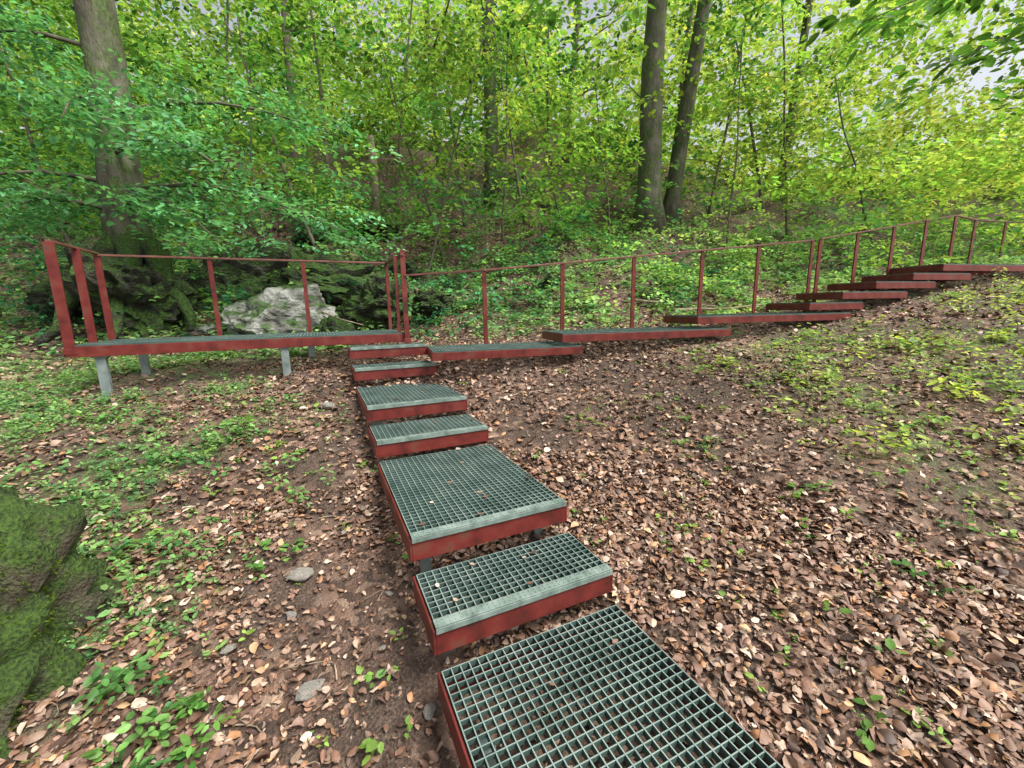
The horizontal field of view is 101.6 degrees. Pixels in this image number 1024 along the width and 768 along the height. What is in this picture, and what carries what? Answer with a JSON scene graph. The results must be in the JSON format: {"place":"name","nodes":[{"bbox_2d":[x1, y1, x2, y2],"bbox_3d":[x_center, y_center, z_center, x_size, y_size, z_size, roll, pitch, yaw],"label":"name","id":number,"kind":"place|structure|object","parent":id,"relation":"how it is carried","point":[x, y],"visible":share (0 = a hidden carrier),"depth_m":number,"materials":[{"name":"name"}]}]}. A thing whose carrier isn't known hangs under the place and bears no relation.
{"place":"outdoors","nodes":[
{"label":"outdoors","id":0,"kind":"place"},
{"bbox_2d":[0,123,1023,767],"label":"forest ground","id":1,"kind":"structure","parent":0,"point":[416,673],"depth_m":3.67,"materials":[{"name":"soil"}]},
{"bbox_2d":[23,265,95,324],"bbox_3d":[-8.507,-1.562,8.360,2.332,1.806,1.261,-1,10,0],"label":"mossy boulder","id":2,"kind":"object","parent":1,"relation":"on","point":[39,292],"visible":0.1,"depth_m":7.92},
{"bbox_2d":[0,487,122,758],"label":"mossy boulder","id":3,"kind":"object","parent":1,"relation":"on","point":[53,533],"visible":0.72,"depth_m":2.01,"materials":[{"name":"green plant"}]},
{"bbox_2d":[0,494,87,729],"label":"moss tufts","id":4,"kind":"object","parent":3,"relation":"on","point":[50,618],"visible":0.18,"depth_m":1.98,"materials":[{"name":"green plant"}]},
{"bbox_2d":[0,0,222,243],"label":"young beech tree","id":5,"kind":"object","parent":1,"relation":"on","point":[66,236],"visible":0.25,"depth_m":10.33,"materials":[{"name":"green plant"}]},
{"bbox_2d":[73,0,152,235],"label":"beech tree","id":6,"kind":"object","parent":1,"relation":"on","point":[98,27],"visible":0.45,"depth_m":7.52,"materials":[{"name":"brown plant"}]},
{"bbox_2d":[0,0,449,258],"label":"beech bough","id":7,"kind":"object","parent":6,"relation":"attached to","point":[73,94],"visible":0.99,"depth_m":6.82,"materials":[{"name":"green plant"}]},
{"bbox_2d":[32,230,196,347],"bbox_3d":[-7.010,-1.720,7.391,2.237,2.178,2.246,-8,12,-33],"label":"beech root","id":8,"kind":"object","parent":1,"relation":"on","point":[123,244],"visible":0.53,"depth_m":7.50,"materials":[{"name":"green plant"}]},
{"bbox_2d":[62,241,199,337],"bbox_3d":[-6.978,-1.484,7.785,2.200,2.041,1.949,9,14,43],"label":"mossy boulder","id":9,"kind":"object","parent":1,"relation":"on","point":[127,284],"visible":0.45,"depth_m":7.22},
{"bbox_2d":[5,358,334,767],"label":"woodland weeds","id":10,"kind":"object","parent":1,"relation":"on","point":[117,674],"visible":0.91,"depth_m":2.49,"materials":[{"name":"green plant"}]},
{"bbox_2d":[0,348,350,730],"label":"ground herbs","id":11,"kind":"object","parent":1,"relation":"on","point":[104,505],"visible":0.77,"depth_m":3.63,"materials":[{"name":"green plant"}]},
{"bbox_2d":[81,0,296,239],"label":"young beech tree","id":12,"kind":"object","parent":1,"relation":"on","point":[226,33],"visible":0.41,"depth_m":11.67,"materials":[{"name":"green plant"}]},
{"bbox_2d":[180,323,227,336],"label":"limestone boulder","id":13,"kind":"object","parent":1,"relation":"on","point":[205,328],"visible":0.18,"depth_m":7.28,"materials":[{"name":"grey stone"}]},
{"bbox_2d":[220,643,235,654],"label":"stone","id":14,"kind":"object","parent":1,"relation":"on","point":[228,648],"visible":0.91,"depth_m":2.17,"materials":[{"name":"white stone"}]},
{"bbox_2d":[72,329,404,395],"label":"metal viewing platform","id":15,"kind":"structure","parent":1,"relation":"on","point":[100,352],"depth_m":5.19,"materials":[{"name":"red metal"}]},
{"bbox_2d":[42,239,410,357],"bbox_3d":[-3.350,-1.119,5.587,3.680,1.300,1.161,-6,11,-24],"label":"metal railing","id":16,"kind":"object","parent":15,"relation":"on","point":[57,288],"visible":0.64,"depth_m":5.28,"materials":[{"name":"red metal"}]},
{"bbox_2d":[187,239,301,313],"bbox_3d":[-5.373,-2.055,8.688,3.082,1.863,1.779,-1,10,0],"label":"mossy boulder","id":17,"kind":"object","parent":1,"relation":"on","point":[242,272],"visible":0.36,"depth_m":8.20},
{"bbox_2d":[152,0,351,183],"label":"young beech tree","id":18,"kind":"object","parent":1,"relation":"on","point":[286,41],"visible":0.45,"depth_m":16.95,"materials":[{"name":"green plant"}]},
{"bbox_2d":[144,0,376,243],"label":"young beech tree","id":19,"kind":"object","parent":1,"relation":"on","point":[274,59],"visible":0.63,"depth_m":8.79,"materials":[{"name":"green plant"}]},
{"bbox_2d":[221,283,338,334],"bbox_3d":[-4.245,-1.062,7.785,1.874,1.586,1.215,-7,12,-28],"label":"limestone boulder","id":20,"kind":"object","parent":1,"relation":"on","point":[274,310],"visible":0.45,"depth_m":7.29,"materials":[{"name":"grey stone"}]},
{"bbox_2d":[202,0,378,252],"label":"young beech tree","id":21,"kind":"object","parent":1,"relation":"on","point":[283,165],"visible":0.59,"depth_m":9.57,"materials":[{"name":"green plant"}]},
{"bbox_2d":[286,611,296,620],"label":"stone","id":22,"kind":"object","parent":1,"relation":"on","point":[290,614],"visible":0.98,"depth_m":2.36,"materials":[{"name":"white stone"}]},
{"bbox_2d":[283,567,313,581],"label":"stone","id":23,"kind":"object","parent":1,"relation":"on","point":[300,574],"visible":0.97,"depth_m":2.58,"materials":[{"name":"grey stone"}]},
{"bbox_2d":[295,678,324,700],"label":"stone","id":24,"kind":"object","parent":1,"relation":"on","point":[305,690],"visible":0.98,"depth_m":2.00,"materials":[{"name":"white stone"}]},
{"bbox_2d":[291,230,328,247],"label":"mossy boulder","id":25,"kind":"object","parent":1,"relation":"on","point":[306,238],"visible":0.41,"depth_m":10.54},
{"bbox_2d":[256,0,393,201],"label":"young beech tree","id":26,"kind":"object","parent":1,"relation":"on","point":[320,91],"visible":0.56,"depth_m":13.12,"materials":[{"name":"green plant"}]},
{"bbox_2d":[320,402,334,408],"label":"stone","id":27,"kind":"object","parent":1,"relation":"on","point":[326,405],"visible":0.95,"depth_m":4.47,"materials":[{"name":"grey stone"}]},
{"bbox_2d":[281,247,374,306],"bbox_3d":[-3.769,-2.163,9.009,2.656,1.469,1.628,-1,10,0],"label":"mossy boulder","id":28,"kind":"object","parent":1,"relation":"on","point":[324,276],"visible":0.35,"depth_m":8.53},
{"bbox_2d":[313,315,356,331],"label":"mossy boulder","id":29,"kind":"object","parent":1,"relation":"on","point":[330,323],"visible":0.24,"depth_m":7.50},
{"bbox_2d":[335,275,410,330],"bbox_3d":[-2.611,-1.534,8.354,1.451,1.172,1.411,5,12,28],"label":"mossy boulder","id":30,"kind":"object","parent":1,"relation":"on","point":[363,302],"visible":0.71,"depth_m":7.83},
{"bbox_2d":[367,135,381,215],"bbox_3d":[-3.988,-5.895,12.120,0.270,2.411,0.256,-1,10,0],"label":"dead tree stub","id":31,"kind":"object","parent":1,"relation":"on","point":[375,188],"visible":0.54,"depth_m":12.05,"materials":[{"name":"brown wood"}]},
{"bbox_2d":[356,215,401,239],"bbox_3d":[-3.710,-4.403,11.772,1.144,0.747,1.459,6,12,32],"label":"mossy boulder","id":32,"kind":"object","parent":1,"relation":"on","point":[396,229],"visible":0.48,"depth_m":11.38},
{"bbox_2d":[347,343,426,358],"bbox_3d":[-1.680,-0.459,5.659,1.000,0.149,0.370,-6,11,-24],"label":"metal grate step","id":33,"kind":"object","parent":1,"relation":"on","point":[376,351],"visible":1,"depth_m":5.51,"materials":[{"name":"red paint"}]},
{"bbox_2d":[385,590,392,595],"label":"stone","id":34,"kind":"object","parent":1,"relation":"on","point":[388,593],"visible":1,"depth_m":2.45,"materials":[{"name":"grey stone"}]},
{"bbox_2d":[351,360,436,380],"bbox_3d":[-1.495,-0.185,5.313,1.000,0.149,0.430,-6,11,-24],"label":"metal grate step","id":35,"kind":"object","parent":1,"relation":"on","point":[389,370],"visible":1,"depth_m":5.15,"materials":[{"name":"red paint"}]},
{"bbox_2d":[377,259,423,280],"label":"mossy boulder","id":36,"kind":"object","parent":1,"relation":"on","point":[411,267],"visible":0.46,"depth_m":10.65,"materials":[{"name":"stone"}]},
{"bbox_2d":[356,383,467,425],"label":"metal grate platform","id":37,"kind":"structure","parent":1,"relation":"on","point":[378,404],"depth_m":4.27,"materials":[{"name":"red paint"}]},
{"bbox_2d":[335,5,500,255],"bbox_3d":[-2.359,-6.281,10.637,3.463,6.070,4.138,4,11,25],"label":"young beech tree","id":38,"kind":"object","parent":1,"relation":"on","point":[394,88],"visible":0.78,"depth_m":11.03,"materials":[{"name":"green plant"}]},
{"bbox_2d":[353,0,485,219],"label":"young beech tree","id":39,"kind":"object","parent":1,"relation":"on","point":[404,49],"visible":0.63,"depth_m":11.60,"materials":[{"name":"green plant"}]},
{"bbox_2d":[368,414,488,457],"bbox_3d":[-0.779,0.537,3.896,1.000,0.314,0.550,-6,11,-24],"label":"metal grate step","id":40,"kind":"object","parent":1,"relation":"on","point":[392,439],"visible":0.99,"depth_m":3.72,"materials":[{"name":"red paint"}]},
{"bbox_2d":[422,703,435,720],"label":"stone","id":41,"kind":"object","parent":1,"relation":"on","point":[429,710],"visible":1,"depth_m":1.88,"materials":[{"name":"grey stone"}]},
{"bbox_2d":[411,288,453,319],"bbox_3d":[-1.612,-1.615,8.467,0.876,0.637,0.782,-1,10,0],"label":"mossy boulder","id":42,"kind":"object","parent":1,"relation":"on","point":[427,300],"visible":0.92,"depth_m":8.22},
{"bbox_2d":[389,30,500,226],"bbox_3d":[-2.085,-7.663,13.137,3.503,5.794,3.741,5,12,31],"label":"young beech tree","id":43,"kind":"object","parent":1,"relation":"on","point":[440,141],"visible":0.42,"depth_m":12.86,"materials":[{"name":"green plant"}]},
{"bbox_2d":[446,289,460,296],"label":"mossy boulder","id":44,"kind":"object","parent":1,"relation":"on","point":[456,293],"visible":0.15,"depth_m":9.87,"materials":[{"name":"green plant"}]},
{"bbox_2d":[424,0,504,175],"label":"young beech tree","id":45,"kind":"object","parent":1,"relation":"on","point":[435,94],"visible":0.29,"depth_m":17.84,"materials":[{"name":"green plant"}]},
{"bbox_2d":[375,0,565,290],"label":"young beech tree","id":46,"kind":"object","parent":1,"relation":"on","point":[483,69],"visible":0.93,"depth_m":9.59,"materials":[{"name":"green plant"}]},
{"bbox_2d":[377,444,566,573],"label":"metal grate platform","id":47,"kind":"structure","parent":1,"relation":"on","point":[515,501],"depth_m":2.71,"materials":[{"name":"red paint"}]},
{"bbox_2d":[390,391,617,685],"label":"leaves on treads","id":48,"kind":"object","parent":47,"relation":"on","point":[529,582],"visible":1,"depth_m":2.38,"materials":[{"name":"brown plant"}]},
{"bbox_2d":[396,1,575,240],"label":"young beech tree","id":49,"kind":"object","parent":1,"relation":"on","point":[515,102],"visible":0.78,"depth_m":10.43,"materials":[{"name":"green plant"}]},
{"bbox_2d":[481,0,501,206],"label":"beech tree","id":50,"kind":"object","parent":1,"relation":"on","point":[494,148],"visible":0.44,"depth_m":14.51,"materials":[{"name":"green plant"}]},
{"bbox_2d":[437,0,551,223],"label":"young beech tree","id":51,"kind":"object","parent":1,"relation":"on","point":[496,97],"visible":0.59,"depth_m":11.82,"materials":[{"name":"green plant"}]},
{"bbox_2d":[427,341,581,360],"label":"metal walkway platform","id":52,"kind":"structure","parent":1,"relation":"on","point":[479,351],"depth_m":5.30,"materials":[{"name":"red paint"}]},
{"bbox_2d":[0,0,1023,268],"bbox_3d":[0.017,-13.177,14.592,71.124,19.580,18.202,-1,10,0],"label":"forest foliage","id":53,"kind":"object","parent":1,"relation":"on","point":[944,166],"visible":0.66,"depth_m":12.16,"materials":[{"name":"green plant"}]},
{"bbox_2d":[0,160,1023,339],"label":"slope shrubs","id":54,"kind":"object","parent":1,"relation":"on","point":[747,254],"visible":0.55,"depth_m":10.19,"materials":[{"name":"green plant"}]},
{"bbox_2d":[0,192,1023,358],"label":"slope herbs","id":55,"kind":"object","parent":1,"relation":"on","point":[871,272],"visible":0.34,"depth_m":9.75,"materials":[{"name":"green plant"}]},
{"bbox_2d":[0,307,1023,765],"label":"beech seedlings","id":56,"kind":"object","parent":1,"relation":"on","point":[370,745],"visible":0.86,"depth_m":2.67,"materials":[{"name":"green plant"}]},
{"bbox_2d":[0,200,1023,767],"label":"fallen leaves","id":57,"kind":"object","parent":1,"relation":"on","point":[950,674],"depth_m":2.52,"materials":[{"name":"brown plant"}]},
{"bbox_2d":[413,532,612,655],"bbox_3d":[0.013,1.222,2.302,1.000,0.433,0.450,-6,11,-24],"label":"metal grate step","id":58,"kind":"object","parent":1,"relation":"on","point":[447,631],"visible":1,"depth_m":2.17,"materials":[{"name":"red paint"}]},
{"bbox_2d":[79,436,990,767],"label":"ground weeds","id":59,"kind":"object","parent":1,"relation":"on","point":[185,738],"visible":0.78,"depth_m":1.87,"materials":[{"name":"green plant"}]},
{"bbox_2d":[473,25,608,237],"bbox_3d":[0.867,-6.198,11.038,4.083,5.270,2.587,-5,11,-23],"label":"young beech tree","id":60,"kind":"object","parent":1,"relation":"on","point":[511,46],"visible":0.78,"depth_m":10.57,"materials":[{"name":"green plant"}]},
{"bbox_2d":[497,21,587,169],"bbox_3d":[0.967,-10.774,15.542,3.416,5.568,3.441,-6,12,-28],"label":"young beech tree","id":61,"kind":"object","parent":1,"relation":"on","point":[544,131],"visible":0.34,"depth_m":15.86,"materials":[{"name":"green plant"}]},
{"bbox_2d":[538,275,559,287],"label":"mossy boulder","id":62,"kind":"object","parent":1,"relation":"on","point":[544,282],"visible":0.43,"depth_m":9.18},
{"bbox_2d":[501,0,633,207],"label":"young beech tree","id":63,"kind":"object","parent":1,"relation":"on","point":[547,68],"visible":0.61,"depth_m":13.21,"materials":[{"name":"green plant"}]},
{"bbox_2d":[545,51,644,236],"bbox_3d":[2.301,-6.593,12.055,2.651,5.496,3.297,-1,10,0],"label":"young beech tree","id":64,"kind":"object","parent":1,"relation":"on","point":[598,110],"visible":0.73,"depth_m":11.62,"materials":[{"name":"green plant"}]},
{"bbox_2d":[586,260,607,267],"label":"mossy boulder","id":65,"kind":"object","parent":1,"relation":"on","point":[601,262],"visible":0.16,"depth_m":10.16,"materials":[{"name":"green plant"}]},
{"bbox_2d":[562,1,644,165],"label":"young beech tree","id":66,"kind":"object","parent":1,"relation":"on","point":[577,25],"visible":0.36,"depth_m":18.60,"materials":[{"name":"green plant"}]},
{"bbox_2d":[404,240,814,343],"bbox_3d":[1.882,-1.429,6.429,6.859,1.675,0.286,-3,11,-13],"label":"metal railing","id":67,"kind":"object","parent":1,"relation":"on","point":[562,292],"visible":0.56,"depth_m":6.36,"materials":[{"name":"red metal"}]},
{"bbox_2d":[437,605,783,767],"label":"metal grate platform","id":68,"kind":"structure","parent":1,"relation":"on","point":[732,740],"depth_m":1.71,"materials":[{"name":"red paint"}]},
{"bbox_2d":[542,326,731,341],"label":"metal walkway platform","id":69,"kind":"structure","parent":1,"relation":"on","point":[587,335],"depth_m":5.76,"materials":[{"name":"red paint"}]},
{"bbox_2d":[623,0,667,234],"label":"beech tree","id":70,"kind":"object","parent":1,"relation":"on","point":[650,132],"visible":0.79,"depth_m":11.74,"materials":[{"name":"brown plant"}]},
{"bbox_2d":[594,0,731,123],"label":"young beech tree","id":71,"kind":"object","parent":1,"relation":"on","point":[684,59],"visible":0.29,"depth_m":17.70,"materials":[{"name":"green plant"}]},
{"bbox_2d":[637,0,747,227],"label":"beech tree","id":72,"kind":"object","parent":1,"relation":"on","point":[672,202],"visible":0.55,"depth_m":12.38,"materials":[{"name":"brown plant"}]},
{"bbox_2d":[664,0,809,216],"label":"young beech tree","id":73,"kind":"object","parent":1,"relation":"on","point":[723,143],"visible":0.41,"depth_m":13.82,"materials":[{"name":"green plant"}]},
{"bbox_2d":[663,1,834,256],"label":"young beech tree","id":74,"kind":"object","parent":1,"relation":"on","point":[711,140],"visible":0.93,"depth_m":11.08,"materials":[{"name":"green plant"}]},
{"bbox_2d":[701,20,806,209],"bbox_3d":[9.193,-9.805,15.567,4.124,6.841,3.083,-1,10,0],"label":"young beech tree","id":75,"kind":"object","parent":1,"relation":"on","point":[751,124],"visible":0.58,"depth_m":15.56,"materials":[{"name":"green plant"}]},
{"bbox_2d":[663,312,851,323],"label":"metal walkway platform","id":76,"kind":"structure","parent":1,"relation":"on","point":[745,318],"depth_m":6.23,"materials":[{"name":"red paint"}]},
{"bbox_2d":[676,0,877,240],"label":"young beech tree","id":77,"kind":"object","parent":1,"relation":"on","point":[783,120],"visible":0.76,"depth_m":12.06,"materials":[{"name":"green plant"}]},
{"bbox_2d":[773,0,813,202],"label":"beech tree","id":78,"kind":"object","parent":1,"relation":"on","point":[805,22],"visible":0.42,"depth_m":17.09,"materials":[{"name":"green plant"}]},
{"bbox_2d":[581,276,1023,528],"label":"ground herbs","id":79,"kind":"object","parent":1,"relation":"on","point":[931,374],"visible":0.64,"depth_m":5.01,"materials":[{"name":"green plant"}]},
{"bbox_2d":[765,302,863,309],"bbox_3d":[4.945,-1.281,6.862,1.098,0.115,0.800,-4,11,-15],"label":"metal walkway step","id":80,"kind":"object","parent":1,"relation":"on","point":[817,306],"visible":1,"depth_m":6.52,"materials":[{"name":"red paint"}]},
{"bbox_2d":[780,61,916,243],"bbox_3d":[9.297,-6.250,11.594,3.464,5.173,3.007,-8,12,-33],"label":"young beech tree","id":81,"kind":"object","parent":1,"relation":"on","point":[836,114],"visible":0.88,"depth_m":11.62,"materials":[{"name":"green plant"}]},
{"bbox_2d":[796,291,907,299],"bbox_3d":[5.697,-1.488,7.033,1.398,0.115,0.800,-4,11,-15],"label":"metal walkway step","id":82,"kind":"object","parent":1,"relation":"on","point":[851,295],"visible":0.92,"depth_m":6.69,"materials":[{"name":"red paint"}]},
{"bbox_2d":[694,266,1023,460],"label":"woodland saplings","id":83,"kind":"object","parent":1,"relation":"on","point":[955,385],"visible":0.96,"depth_m":4.43,"materials":[{"name":"green plant"}]},
{"bbox_2d":[827,281,935,290],"bbox_3d":[6.318,-1.681,7.171,1.347,0.115,0.800,-4,11,-15],"label":"metal walkway step","id":84,"kind":"object","parent":1,"relation":"on","point":[877,285],"visible":0.95,"depth_m":6.86,"materials":[{"name":"red paint"}]},
{"bbox_2d":[861,273,971,281],"bbox_3d":[7.096,-1.865,7.354,1.388,0.115,0.800,-4,11,-15],"label":"metal walkway step","id":85,"kind":"object","parent":1,"relation":"on","point":[929,276],"visible":0.79,"depth_m":7.04,"materials":[{"name":"red paint"}]},
{"bbox_2d":[812,215,1023,301],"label":"metal railing","id":86,"kind":"object","parent":1,"relation":"on","point":[854,264],"visible":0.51,"depth_m":7.68,"materials":[{"name":"red metal"}]},
{"bbox_2d":[890,264,1023,274],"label":"metal walkway platform","id":87,"kind":"structure","parent":1,"relation":"on","point":[980,269],"depth_m":7.26,"materials":[{"name":"red paint"}]},
{"bbox_2d":[0,0,1023,179],"label":"sky","id":88,"kind":"structure","parent":0,"point":[978,80],"materials":[{"name":"white"}]},
{"bbox_2d":[499,0,1023,124],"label":"overhanging branch","id":89,"kind":"object","parent":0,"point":[941,8],"visible":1,"depth_m":3.10,"materials":[{"name":"green plant"}]}
]}

